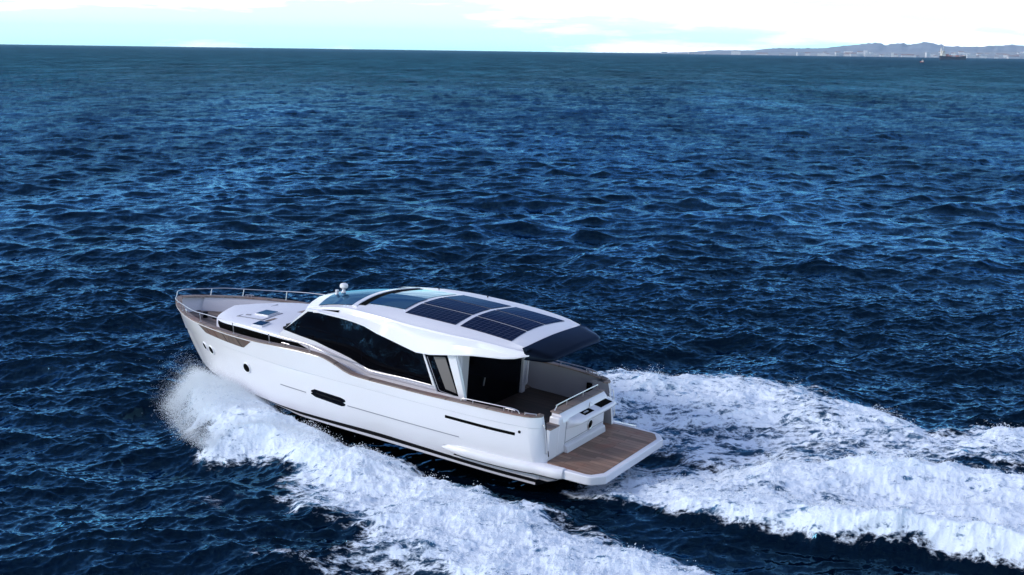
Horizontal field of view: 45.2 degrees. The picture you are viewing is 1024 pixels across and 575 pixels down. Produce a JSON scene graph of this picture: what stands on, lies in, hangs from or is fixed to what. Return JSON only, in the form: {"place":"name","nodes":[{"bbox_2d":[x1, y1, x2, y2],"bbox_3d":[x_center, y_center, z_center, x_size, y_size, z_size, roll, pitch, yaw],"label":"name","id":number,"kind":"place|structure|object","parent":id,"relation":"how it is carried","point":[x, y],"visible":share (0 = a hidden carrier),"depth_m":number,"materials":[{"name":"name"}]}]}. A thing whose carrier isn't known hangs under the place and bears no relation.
{"place":"outdoors","nodes":[
{"label":"outdoors","id":0,"kind":"place"},
{"bbox_2d":[0,44,1023,574],"bbox_3d":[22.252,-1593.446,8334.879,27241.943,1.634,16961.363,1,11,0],"label":"sea","id":1,"kind":"structure","parent":0,"point":[846,232],"depth_m":53.99,"materials":[{"name":"liquid"}]},
{"bbox_2d":[175,283,662,485],"bbox_3d":[-3.402,1.946,32.721,14.935,3.876,4.676,12,15,29],"label":"motor yacht","id":2,"kind":"object","parent":1,"relation":"on","point":[483,382],"visible":1,"depth_m":30.53,"materials":[{"name":"white plastic"}]},
{"bbox_2d":[218,320,307,348],"bbox_3d":[-6.627,1.366,32.660,3.685,0.471,0.193,9,13,36],"label":"trunk window","id":3,"kind":"structure","parent":2,"relation":"in","point":[239,330],"depth_m":32.68,"materials":[{"name":"black glass"}]},
{"bbox_2d":[311,389,345,405],"bbox_3d":[-4.625,2.770,30.982,1.130,0.260,0.066,12,15,29],"label":"hull window","id":4,"kind":"structure","parent":2,"relation":"in","point":[339,401],"depth_m":30.96,"materials":[{"name":"black glass"}]},
{"bbox_2d":[284,312,431,384],"bbox_3d":[-3.894,1.398,30.907,4.750,1.162,0.014,12,15,29],"label":"side window","id":5,"kind":"structure","parent":2,"relation":"in","point":[355,341],"depth_m":30.82,"materials":[{"name":"black glass"}]},
{"bbox_2d":[425,354,458,396],"bbox_3d":[-1.680,2.067,29.698,1.110,1.015,0.034,12,15,29],"label":"quarter window","id":6,"kind":"structure","parent":2,"relation":"in","point":[439,365],"depth_m":29.70,"materials":[{"name":"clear glass"}]},
{"bbox_2d":[466,356,521,405],"bbox_3d":[-0.450,2.081,31.064,0.070,1.830,2.740,12,15,29],"label":"cockpit door","id":7,"kind":"structure","parent":2,"relation":"in","point":[490,380],"depth_m":31.05,"materials":[{"name":"black glass"}]},
{"bbox_2d":[149,349,1023,574],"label":"spray","id":8,"kind":"object","parent":1,"relation":"on","point":[190,382],"visible":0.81,"depth_m":30.43,"materials":[{"name":"white liquid"}]},
{"bbox_2d":[939,47,965,59],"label":"tanker ship","id":9,"kind":"object","parent":1,"relation":"on","point":[943,55],"visible":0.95,"depth_m":4557.97,"materials":[{"name":"white paint"}]},
{"bbox_2d":[0,0,1023,52],"label":"sky","id":10,"kind":"structure","parent":0,"point":[614,26],"materials":[{"name":"white"}]},
{"bbox_2d":[587,42,1023,52],"bbox_3d":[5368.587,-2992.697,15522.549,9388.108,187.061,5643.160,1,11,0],"label":"hills","id":11,"kind":"structure","parent":0,"point":[904,47],"depth_m":14021.23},
{"bbox_2d":[645,52,1023,58],"bbox_3d":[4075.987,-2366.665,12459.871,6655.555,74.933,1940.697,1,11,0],"label":"coastal plain","id":12,"kind":"structure","parent":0,"point":[989,55],"depth_m":11950.03,"materials":[{"name":"grey"}]},
{"bbox_2d":[731,51,740,54],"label":"shore building","id":13,"kind":"structure","parent":12,"relation":"on","point":[735,52],"depth_m":11398.04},
{"bbox_2d":[796,52,804,55],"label":"shore building","id":14,"kind":"structure","parent":12,"relation":"on","point":[800,53],"depth_m":11454.38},
{"bbox_2d":[864,53,872,56],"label":"shore building","id":15,"kind":"structure","parent":12,"relation":"on","point":[868,54],"depth_m":11408.44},
{"bbox_2d":[901,54,913,56],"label":"shore building","id":16,"kind":"structure","parent":12,"relation":"on","point":[907,55],"depth_m":11393.40,"materials":[{"name":"concrete"}]},
{"bbox_2d":[966,54,975,57],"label":"shore building","id":17,"kind":"structure","parent":12,"relation":"on","point":[970,56],"depth_m":11415.95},
{"bbox_2d":[1007,55,1019,58],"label":"shore building","id":18,"kind":"structure","parent":12,"relation":"on","point":[1013,56],"depth_m":11456.78,"materials":[{"name":"concrete"}]}
]}

